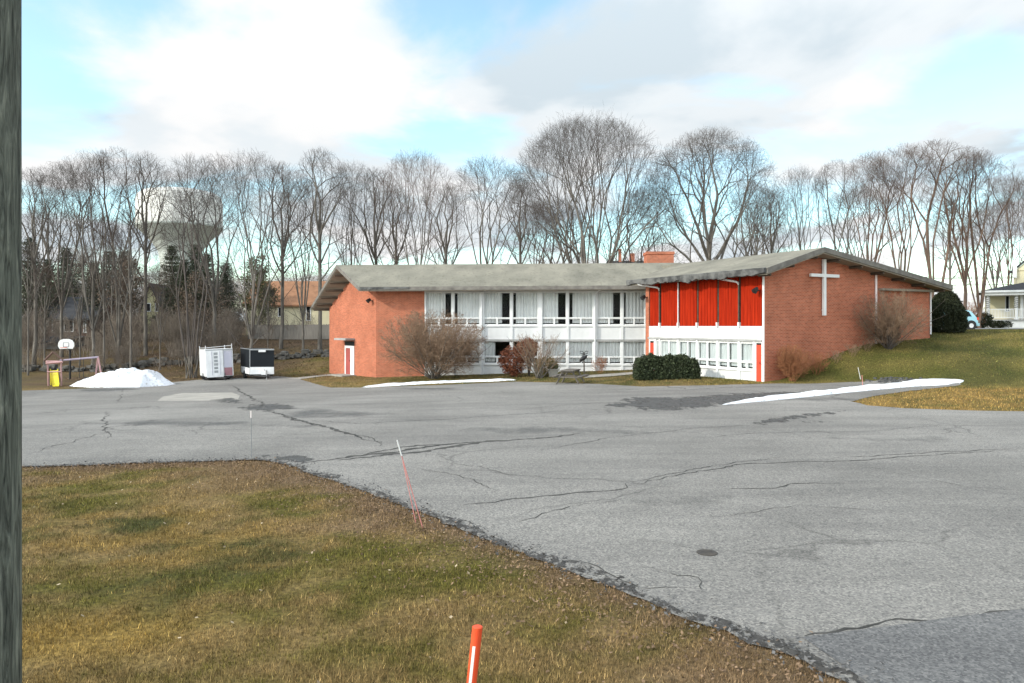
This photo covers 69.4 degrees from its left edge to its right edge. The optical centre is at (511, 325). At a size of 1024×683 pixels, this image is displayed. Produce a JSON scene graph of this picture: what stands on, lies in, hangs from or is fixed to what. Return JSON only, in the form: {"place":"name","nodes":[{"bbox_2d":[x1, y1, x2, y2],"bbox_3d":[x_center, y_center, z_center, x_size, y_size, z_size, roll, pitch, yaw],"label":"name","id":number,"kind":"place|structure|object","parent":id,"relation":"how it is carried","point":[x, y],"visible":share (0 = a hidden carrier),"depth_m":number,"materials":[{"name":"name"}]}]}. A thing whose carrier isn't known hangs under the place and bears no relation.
{"place":"outdoors","nodes":[
{"label":"outdoors","id":0,"kind":"place"},
{"bbox_2d":[22,327,1023,682],"bbox_3d":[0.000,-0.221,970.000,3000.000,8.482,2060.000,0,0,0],"label":"ground","id":1,"kind":"structure","parent":0,"point":[36,379],"depth_m":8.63,"materials":[{"name":"green plant"}]},
{"bbox_2d":[0,0,21,682],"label":"utility pole","id":2,"kind":"object","parent":1,"relation":"on","point":[10,341],"visible":1,"depth_m":2.59,"materials":[{"name":"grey wood"}]},
{"bbox_2d":[22,241,47,375],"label":"bare tree","id":3,"kind":"object","parent":1,"relation":"on","point":[29,250],"visible":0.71,"depth_m":57.98,"materials":[{"name":"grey plant"}]},
{"bbox_2d":[22,237,55,335],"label":"conifer","id":4,"kind":"object","parent":1,"relation":"on","point":[23,287],"visible":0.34,"depth_m":75.73,"materials":[{"name":"green plant"}]},
{"bbox_2d":[26,263,64,365],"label":"bare tree","id":5,"kind":"object","parent":1,"relation":"on","point":[47,294],"visible":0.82,"depth_m":60.00,"materials":[{"name":"grey plant"}]},
{"bbox_2d":[22,199,74,265],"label":"bare tree","id":6,"kind":"object","parent":1,"relation":"on","point":[37,218],"visible":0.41,"depth_m":91.90,"materials":[{"name":"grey plant"}]},
{"bbox_2d":[22,167,84,364],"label":"bare tree","id":7,"kind":"object","parent":1,"relation":"on","point":[33,227],"visible":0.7,"depth_m":61.88,"materials":[{"name":"grey plant"}]},
{"bbox_2d":[22,161,108,356],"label":"bare tree","id":8,"kind":"object","parent":1,"relation":"on","point":[62,302],"visible":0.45,"depth_m":65.87,"materials":[{"name":"grey plant"}]},
{"bbox_2d":[49,247,81,296],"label":"conifer","id":9,"kind":"object","parent":1,"relation":"on","point":[76,291],"visible":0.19,"depth_m":89.80,"materials":[{"name":"green plant"}]},
{"bbox_2d":[43,351,101,385],"bbox_3d":[-29.829,2.923,50.406,4.196,2.433,1.596,0,0,-9],"label":"play frame","id":10,"kind":"object","parent":1,"relation":"on","point":[62,360],"visible":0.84,"depth_m":49.70,"materials":[{"name":"pink paint"}]},
{"bbox_2d":[56,241,99,364],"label":"bare tree","id":11,"kind":"object","parent":1,"relation":"on","point":[79,319],"visible":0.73,"depth_m":61.96,"materials":[{"name":"grey plant"}]},
{"bbox_2d":[39,297,122,337],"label":"brown house","id":12,"kind":"structure","parent":1,"relation":"on","point":[70,308],"depth_m":82.79,"materials":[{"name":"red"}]},
{"bbox_2d":[22,360,155,371],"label":"stone wall","id":13,"kind":"structure","parent":1,"relation":"on","point":[111,367],"depth_m":59.63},
{"bbox_2d":[36,149,149,364],"bbox_3d":[-33.984,-5.267,59.711,7.920,18.350,7.647,0,0,30],"label":"bare tree","id":14,"kind":"object","parent":1,"relation":"on","point":[93,321],"visible":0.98,"depth_m":59.71,"materials":[{"name":"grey plant"}]},
{"bbox_2d":[82,210,125,364],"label":"bare tree","id":15,"kind":"object","parent":1,"relation":"on","point":[103,272],"visible":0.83,"depth_m":59.93,"materials":[{"name":"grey plant"}]},
{"bbox_2d":[90,226,132,340],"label":"bare tree","id":16,"kind":"object","parent":1,"relation":"on","point":[112,292],"visible":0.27,"depth_m":74.02,"materials":[{"name":"grey plant"}]},
{"bbox_2d":[66,147,169,362],"bbox_3d":[-33.105,-5.903,63.089,7.038,18.864,7.028,0,0,6],"label":"bare tree","id":17,"kind":"object","parent":1,"relation":"on","point":[119,330],"visible":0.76,"depth_m":62.81,"materials":[{"name":"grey plant"}]},
{"bbox_2d":[89,254,148,336],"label":"leafy tree","id":18,"kind":"object","parent":1,"relation":"on","point":[135,286],"visible":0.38,"depth_m":77.99,"materials":[{"name":"plant"}]},
{"bbox_2d":[100,206,160,367],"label":"bare tree","id":19,"kind":"object","parent":1,"relation":"on","point":[129,273],"visible":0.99,"depth_m":58.85,"materials":[{"name":"grey plant"}]},
{"bbox_2d":[108,151,186,355],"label":"bare tree","id":20,"kind":"object","parent":1,"relation":"on","point":[145,336],"visible":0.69,"depth_m":66.84,"materials":[{"name":"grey plant"}]},
{"bbox_2d":[137,283,175,333],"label":"yellow house","id":21,"kind":"structure","parent":1,"relation":"on","point":[149,307],"depth_m":98.00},
{"bbox_2d":[142,264,178,368],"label":"bare tree","id":22,"kind":"object","parent":1,"relation":"on","point":[157,302],"visible":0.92,"depth_m":59.83,"materials":[{"name":"grey plant"}]},
{"bbox_2d":[22,300,317,372],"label":"undergrowth","id":23,"kind":"object","parent":1,"relation":"on","point":[172,332],"visible":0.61,"depth_m":68.04,"materials":[{"name":"plant"}]},
{"bbox_2d":[148,246,191,322],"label":"conifer","id":24,"kind":"object","parent":1,"relation":"on","point":[175,258],"visible":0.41,"depth_m":87.57,"materials":[{"name":"green plant"}]},
{"bbox_2d":[153,258,202,329],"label":"conifer","id":25,"kind":"object","parent":1,"relation":"on","point":[182,277],"visible":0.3,"depth_m":81.64,"materials":[{"name":"green plant"}]},
{"bbox_2d":[135,187,223,284],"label":"water tower","id":26,"kind":"structure","parent":1,"relation":"on","point":[160,253],"depth_m":240.50,"materials":[{"name":"metal"}]},
{"bbox_2d":[22,249,337,317],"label":"wood","id":27,"kind":"object","parent":1,"relation":"on","point":[275,278],"visible":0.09,"depth_m":121.10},
{"bbox_2d":[136,153,245,378],"bbox_3d":[-24.679,-4.639,57.214,8.048,17.853,7.909,0,0,-39],"label":"bare tree","id":28,"kind":"object","parent":1,"relation":"on","point":[190,368],"visible":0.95,"depth_m":57.15,"materials":[{"name":"grey plant"}]},
{"bbox_2d":[59,340,329,379],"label":"leaf litter","id":29,"kind":"object","parent":1,"relation":"on","point":[171,376],"visible":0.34,"depth_m":62.33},
{"bbox_2d":[172,270,235,343],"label":"leafy tree","id":30,"kind":"object","parent":1,"relation":"on","point":[189,295],"visible":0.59,"depth_m":73.68,"materials":[{"name":"plant"}]},
{"bbox_2d":[190,253,225,334],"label":"conifer","id":31,"kind":"object","parent":1,"relation":"on","point":[204,273],"visible":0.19,"depth_m":83.78,"materials":[{"name":"green plant"}]},
{"bbox_2d":[157,153,262,348],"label":"bare tree","id":32,"kind":"object","parent":1,"relation":"on","point":[214,292],"visible":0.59,"depth_m":67.88,"materials":[{"name":"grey plant"}]},
{"bbox_2d":[216,263,250,327],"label":"conifer","id":33,"kind":"object","parent":1,"relation":"on","point":[225,280],"visible":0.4,"depth_m":91.82,"materials":[{"name":"green plant"}]},
{"bbox_2d":[149,349,328,365],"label":"stone wall","id":34,"kind":"structure","parent":1,"relation":"on","point":[283,355],"depth_m":64.00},
{"bbox_2d":[188,147,309,347],"bbox_3d":[-20.474,-4.925,58.002,9.363,18.073,9.452,0,0,-30],"label":"bare tree","id":35,"kind":"object","parent":1,"relation":"on","point":[251,333],"visible":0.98,"depth_m":57.78,"materials":[{"name":"grey plant"}]},
{"bbox_2d":[237,253,280,324],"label":"leafy tree","id":36,"kind":"object","parent":1,"relation":"on","point":[265,281],"visible":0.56,"depth_m":81.54,"materials":[{"name":"plant"}]},
{"bbox_2d":[240,161,323,348],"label":"bare tree","id":37,"kind":"object","parent":1,"relation":"on","point":[281,270],"visible":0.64,"depth_m":71.86,"materials":[{"name":"grey plant"}]},
{"bbox_2d":[242,281,328,334],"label":"cream house","id":38,"kind":"structure","parent":1,"relation":"on","point":[312,292],"depth_m":94.00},
{"bbox_2d":[248,324,328,339],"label":"board fence","id":39,"kind":"object","parent":1,"relation":"on","point":[294,332],"visible":0.6,"depth_m":80.53,"materials":[{"name":"wood"}]},
{"bbox_2d":[270,179,332,348],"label":"bare tree","id":40,"kind":"object","parent":1,"relation":"on","point":[302,310],"visible":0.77,"depth_m":67.82,"materials":[{"name":"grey plant"}]},
{"bbox_2d":[278,145,359,349],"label":"bare tree","id":41,"kind":"object","parent":1,"relation":"on","point":[319,225],"visible":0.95,"depth_m":66.81,"materials":[{"name":"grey plant"}]},
{"bbox_2d":[313,159,393,264],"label":"bare tree","id":42,"kind":"object","parent":1,"relation":"on","point":[350,211],"visible":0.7,"depth_m":72.04,"materials":[{"name":"grey plant"}]},
{"bbox_2d":[331,167,415,264],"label":"bare tree","id":43,"kind":"object","parent":1,"relation":"on","point":[374,254],"visible":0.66,"depth_m":75.41,"materials":[{"name":"grey plant"}]},
{"bbox_2d":[365,186,426,264],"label":"bare tree","id":44,"kind":"object","parent":1,"relation":"on","point":[395,233],"visible":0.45,"depth_m":81.85,"materials":[{"name":"grey plant"}]},
{"bbox_2d":[43,355,768,389],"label":"lawn grass","id":45,"kind":"structure","parent":1,"relation":"on","point":[463,377],"depth_m":46.29,"materials":[{"name":"plant"}]},
{"bbox_2d":[366,150,466,264],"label":"bare tree","id":46,"kind":"object","parent":1,"relation":"on","point":[413,198],"visible":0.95,"depth_m":68.68,"materials":[{"name":"grey plant"}]},
{"bbox_2d":[378,309,488,378],"bbox_3d":[-4.854,1.152,47.226,7.460,4.703,7.737,0,0,0],"label":"bare shrub","id":47,"kind":"object","parent":1,"relation":"on","point":[439,351],"visible":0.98,"depth_m":46.54,"materials":[{"name":"brown plant"}]},
{"bbox_2d":[22,457,851,682],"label":"fallen leaves","id":48,"kind":"object","parent":1,"relation":"on","point":[656,616],"visible":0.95,"depth_m":8.71,"materials":[{"name":"brown plant"}]},
{"bbox_2d":[364,378,514,386],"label":"snow bank","id":49,"kind":"structure","parent":1,"relation":"on","point":[430,382],"depth_m":43.45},
{"bbox_2d":[404,183,484,263],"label":"bare tree","id":50,"kind":"object","parent":1,"relation":"on","point":[446,235],"visible":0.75,"depth_m":80.01,"materials":[{"name":"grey plant"}]},
{"bbox_2d":[467,624,482,682],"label":"orange marker","id":51,"kind":"object","parent":1,"relation":"on","point":[475,646],"visible":1,"depth_m":4.52,"materials":[{"name":"plastic"}]},
{"bbox_2d":[441,154,537,263],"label":"bare tree","id":52,"kind":"object","parent":1,"relation":"on","point":[488,201],"visible":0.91,"depth_m":68.42,"materials":[{"name":"grey plant"}]},
{"bbox_2d":[311,252,680,376],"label":"school building","id":53,"kind":"structure","parent":1,"relation":"on","point":[594,310],"depth_m":50.55,"materials":[{"name":"brick"}]},
{"bbox_2d":[427,293,451,324],"bbox_3d":[-4.981,-1.190,50.701,1.744,2.226,0.225,0,0,4],"label":"window","id":54,"kind":"structure","parent":53,"relation":"in","point":[435,301],"depth_m":50.76,"materials":[{"name":"white paint"}]},
{"bbox_2d":[454,293,479,324],"bbox_3d":[-3.069,-1.190,50.553,1.771,2.226,0.228,0,0,4],"label":"window","id":55,"kind":"structure","parent":53,"relation":"in","point":[468,303],"depth_m":50.59,"materials":[{"name":"white paint"}]},
{"bbox_2d":[484,292,509,324],"bbox_3d":[-1.004,-1.190,50.391,1.793,2.226,0.225,0,0,4],"label":"window","id":56,"kind":"structure","parent":53,"relation":"in","point":[492,301],"depth_m":50.47,"materials":[{"name":"white paint"}]},
{"bbox_2d":[513,292,537,324],"bbox_3d":[0.903,-1.190,50.243,1.713,2.226,0.227,0,0,4],"label":"window","id":57,"kind":"structure","parent":53,"relation":"in","point":[526,302],"depth_m":50.28,"materials":[{"name":"white paint"}]},
{"bbox_2d":[542,292,565,324],"bbox_3d":[2.860,-1.190,50.089,1.634,2.226,0.224,0,0,4],"label":"window","id":58,"kind":"structure","parent":53,"relation":"in","point":[549,300],"depth_m":50.17,"materials":[{"name":"fabric"}]},
{"bbox_2d":[542,341,565,363],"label":"window","id":59,"kind":"structure","parent":53,"relation":"in","point":[561,349],"depth_m":50.12,"materials":[{"name":"glass"}]},
{"bbox_2d":[569,292,592,324],"bbox_3d":[4.642,-1.190,49.948,1.623,2.226,0.219,0,0,4],"label":"window","id":60,"kind":"structure","parent":53,"relation":"in","point":[582,301],"depth_m":49.99,"materials":[{"name":"fabric"}]},
{"bbox_2d":[569,341,592,363],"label":"window","id":61,"kind":"structure","parent":53,"relation":"in","point":[576,346],"depth_m":50.00,"materials":[{"name":"glass"}]},
{"bbox_2d":[597,292,620,324],"bbox_3d":[6.528,-1.190,49.803,1.579,2.226,0.224,0,0,4],"label":"window","id":62,"kind":"structure","parent":53,"relation":"in","point":[604,299],"depth_m":49.86,"materials":[{"name":"white paint"}]},
{"bbox_2d":[597,341,620,363],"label":"window","id":63,"kind":"structure","parent":53,"relation":"in","point":[604,348],"depth_m":49.84,"materials":[{"name":"glass"}]},
{"bbox_2d":[623,292,644,324],"bbox_3d":[8.191,-1.190,49.675,1.437,2.226,0.227,0,0,4],"label":"window","id":64,"kind":"structure","parent":53,"relation":"in","point":[635,307],"depth_m":49.72,"materials":[{"name":"fabric"}]},
{"bbox_2d":[623,342,644,363],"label":"window","id":65,"kind":"structure","parent":53,"relation":"in","point":[629,348],"depth_m":49.73,"materials":[{"name":"glass"}]},
{"bbox_2d":[497,345,526,376],"bbox_3d":[0.061,2.241,46.511,1.962,2.170,1.739,0,0,34],"label":"rusty shrub","id":66,"kind":"object","parent":1,"relation":"on","point":[514,367],"visible":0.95,"depth_m":46.21,"materials":[{"name":"orange plant"}]},
{"bbox_2d":[491,178,551,263],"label":"bare tree","id":67,"kind":"object","parent":1,"relation":"on","point":[520,248],"visible":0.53,"depth_m":79.95,"materials":[{"name":"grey plant"}]},
{"bbox_2d":[22,376,1023,682],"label":"parking lot","id":68,"kind":"structure","parent":1,"relation":"on","point":[820,554],"depth_m":14.63,"materials":[{"name":"asphalt"}]},
{"bbox_2d":[70,367,173,387],"bbox_3d":[-26.350,3.449,50.140,6.700,1.301,3.800,0,0,0],"label":"snow heap","id":69,"kind":"object","parent":68,"relation":"on","point":[128,377],"visible":0.93,"depth_m":48.92,"materials":[{"name":"snow"}]},
{"bbox_2d":[113,385,203,395],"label":"concrete slab","id":70,"kind":"structure","parent":68,"relation":"on","point":[143,391],"depth_m":46.05,"materials":[{"name":"concrete"}]},
{"bbox_2d":[158,393,239,400],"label":"concrete slab","id":71,"kind":"structure","parent":68,"relation":"on","point":[197,396],"depth_m":38.90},
{"bbox_2d":[199,343,233,379],"bbox_3d":[-21.944,2.656,55.011,1.936,2.760,4.645,0,0,-30],"label":"white trailer","id":72,"kind":"object","parent":68,"relation":"on","point":[217,363],"visible":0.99,"depth_m":53.81,"materials":[{"name":"metal"}]},
{"bbox_2d":[240,348,273,379],"bbox_3d":[-18.646,2.760,54.239,1.828,2.230,4.743,0,0,-28],"label":"cargo trailer","id":73,"kind":"object","parent":68,"relation":"on","point":[258,362],"visible":0.94,"depth_m":53.33,"materials":[{"name":"black paint"}]},
{"bbox_2d":[32,458,863,682],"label":"asphalt edge","id":74,"kind":"object","parent":68,"relation":"on","point":[793,652],"visible":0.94,"depth_m":7.60,"materials":[{"name":"asphalt"}]},
{"bbox_2d":[26,454,908,682],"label":"asphalt crumbs","id":75,"kind":"object","parent":68,"relation":"on","point":[729,630],"visible":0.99,"depth_m":8.78,"materials":[{"name":"asphalt"}]},
{"bbox_2d":[40,384,1023,635],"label":"pavement cracks","id":76,"kind":"object","parent":68,"relation":"on","point":[460,445],"visible":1,"depth_m":16.70,"materials":[{"name":"asphalt"}]},
{"bbox_2d":[604,391,798,410],"bbox_3d":[8.043,2.927,30.479,4.912,0.109,11.497,0,0,45],"label":"asphalt patch","id":77,"kind":"object","parent":68,"relation":"on","point":[668,402],"visible":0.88,"depth_m":28.72,"materials":[{"name":"asphalt"}]},
{"bbox_2d":[722,379,963,404],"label":"snow bank","id":78,"kind":"structure","parent":68,"relation":"on","point":[918,382],"depth_m":32.84,"materials":[{"name":"snow"}]},
{"bbox_2d":[508,334,571,377],"bbox_3d":[1.589,1.776,44.969,3.563,2.972,3.610,0,0,24],"label":"bare shrub","id":79,"kind":"object","parent":1,"relation":"on","point":[537,375],"visible":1,"depth_m":44.91,"materials":[{"name":"brown plant"}]},
{"bbox_2d":[509,197,595,263],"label":"bare tree","id":80,"kind":"object","parent":1,"relation":"on","point":[552,246],"visible":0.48,"depth_m":69.58,"materials":[{"name":"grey plant"}]},
{"bbox_2d":[504,111,684,263],"bbox_3d":[7.022,-8.746,66.253,15.974,21.779,15.531,0,0,-20],"label":"bare tree","id":81,"kind":"object","parent":1,"relation":"on","point":[590,225],"visible":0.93,"depth_m":64.88,"materials":[{"name":"grey plant"}]},
{"bbox_2d":[587,186,695,262],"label":"bare tree","id":82,"kind":"object","parent":1,"relation":"on","point":[637,234],"visible":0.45,"depth_m":73.00,"materials":[{"name":"grey plant"}]},
{"bbox_2d":[631,352,701,379],"bbox_3d":[8.489,2.190,40.947,3.941,1.544,2.005,0,0,0],"label":"hedge","id":83,"kind":"object","parent":1,"relation":"on","point":[652,366],"visible":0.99,"depth_m":40.13,"materials":[{"name":"green plant"}]},
{"bbox_2d":[632,126,789,262],"bbox_3d":[17.174,-8.559,64.971,13.217,18.039,13.482,0,0,-20],"label":"bare tree","id":84,"kind":"object","parent":1,"relation":"on","point":[709,238],"visible":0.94,"depth_m":63.49,"materials":[{"name":"grey plant"}]},
{"bbox_2d":[709,180,788,256],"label":"bare tree","id":85,"kind":"object","parent":1,"relation":"on","point":[753,230],"visible":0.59,"depth_m":74.19,"materials":[{"name":"grey plant"}]},
{"bbox_2d":[737,186,805,254],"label":"bare tree","id":86,"kind":"object","parent":1,"relation":"on","point":[773,242],"visible":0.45,"depth_m":77.49,"materials":[{"name":"grey plant"}]},
{"bbox_2d":[626,247,952,381],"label":"church hall","id":87,"kind":"structure","parent":1,"relation":"on","point":[714,317],"depth_m":40.84,"materials":[{"name":"brick"}]},
{"bbox_2d":[698,341,715,366],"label":"window","id":88,"kind":"structure","parent":87,"relation":"in","point":[704,346],"depth_m":42.10,"materials":[{"name":"glass"}]},
{"bbox_2d":[719,342,737,368],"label":"window","id":89,"kind":"structure","parent":87,"relation":"in","point":[724,347],"depth_m":40.57,"materials":[{"name":"glass"}]},
{"bbox_2d":[741,343,752,369],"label":"window","id":90,"kind":"structure","parent":87,"relation":"in","point":[747,347],"depth_m":39.50,"materials":[{"name":"glass"}]},
{"bbox_2d":[755,342,761,381],"bbox_3d":[12.886,1.895,38.593,0.114,2.110,0.475,0,0,-27],"label":"door","id":91,"kind":"structure","parent":87,"relation":"in","point":[758,345],"depth_m":38.64,"materials":[{"name":"red paint"}]},
{"bbox_2d":[774,343,816,381],"bbox_3d":[14.507,1.907,38.114,2.140,2.096,1.988,0,0,40],"label":"orange shrub","id":92,"kind":"object","parent":1,"relation":"on","point":[790,360],"visible":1,"depth_m":37.95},
{"bbox_2d":[760,164,837,252],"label":"bare tree","id":93,"kind":"object","parent":1,"relation":"on","point":[798,233],"visible":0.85,"depth_m":71.38,"materials":[{"name":"grey plant"}]},
{"bbox_2d":[802,159,875,253],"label":"bare tree","id":94,"kind":"object","parent":1,"relation":"on","point":[827,187],"visible":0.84,"depth_m":69.17,"materials":[{"name":"grey plant"}]},
{"bbox_2d":[681,329,1023,410],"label":"lawn grass","id":95,"kind":"structure","parent":1,"relation":"on","point":[985,394],"depth_m":37.29,"materials":[{"name":"plant"}]},
{"bbox_2d":[812,185,903,260],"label":"bare tree","id":96,"kind":"object","parent":1,"relation":"on","point":[855,209],"visible":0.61,"depth_m":95.56,"materials":[{"name":"grey plant"}]},
{"bbox_2d":[837,150,913,262],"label":"bare tree","id":97,"kind":"object","parent":1,"relation":"on","point":[869,215],"visible":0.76,"depth_m":65.59,"materials":[{"name":"grey plant"}]},
{"bbox_2d":[851,287,944,349],"bbox_3d":[21.101,-0.418,41.056,5.307,3.540,4.363,0,0,0],"label":"bare shrub","id":98,"kind":"object","parent":1,"relation":"on","point":[885,323],"visible":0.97,"depth_m":40.56,"materials":[{"name":"plant"}]},
{"bbox_2d":[854,143,944,271],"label":"bare tree","id":99,"kind":"object","parent":1,"relation":"on","point":[899,221],"visible":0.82,"depth_m":62.79,"materials":[{"name":"grey plant"}]},
{"bbox_2d":[877,138,990,297],"bbox_3d":[35.149,-7.432,61.323,8.615,15.987,8.603,0,0,-24],"label":"bare tree","id":100,"kind":"object","parent":1,"relation":"on","point":[927,255],"visible":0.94,"depth_m":60.47,"materials":[{"name":"grey plant"}]},
{"bbox_2d":[932,291,968,332],"bbox_3d":[27.634,-0.963,46.998,2.512,2.942,2.465,0,0,0],"label":"yew bush","id":101,"kind":"object","parent":1,"relation":"on","point":[951,311],"visible":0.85,"depth_m":46.26,"materials":[{"name":"green plant"}]},
{"bbox_2d":[923,198,979,290],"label":"bare tree","id":102,"kind":"object","parent":1,"relation":"on","point":[949,261],"visible":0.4,"depth_m":94.84,"materials":[{"name":"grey plant"}]},
{"bbox_2d":[915,145,1013,309],"bbox_3d":[38.522,-7.415,63.080,7.739,15.840,7.864,0,0,20],"label":"bare tree","id":103,"kind":"object","parent":1,"relation":"on","point":[963,275],"visible":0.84,"depth_m":62.90,"materials":[{"name":"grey plant"}]},
{"bbox_2d":[941,152,1023,327],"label":"bare tree","id":104,"kind":"object","parent":1,"relation":"on","point":[979,308],"visible":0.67,"depth_m":64.82,"materials":[{"name":"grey plant"}]},
{"bbox_2d":[957,197,1023,288],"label":"bare tree","id":105,"kind":"object","parent":1,"relation":"on","point":[991,266],"visible":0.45,"depth_m":110.06,"materials":[{"name":"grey plant"}]},
{"bbox_2d":[964,172,1023,287],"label":"bare tree","id":106,"kind":"object","parent":1,"relation":"on","point":[1008,247],"visible":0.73,"depth_m":81.60,"materials":[{"name":"grey plant"}]},
{"bbox_2d":[979,260,1023,327],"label":"porch house","id":107,"kind":"structure","parent":1,"relation":"on","point":[1004,303],"depth_m":71.84,"materials":[{"name":"beige"}]},
{"bbox_2d":[22,0,1023,316],"label":"sky","id":108,"kind":"structure","parent":0,"point":[814,83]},
{"bbox_2d":[803,609,1023,682],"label":"asphalt patch","id":109,"kind":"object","parent":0,"point":[983,648],"depth_m":6.57,"materials":[{"name":"asphalt"}]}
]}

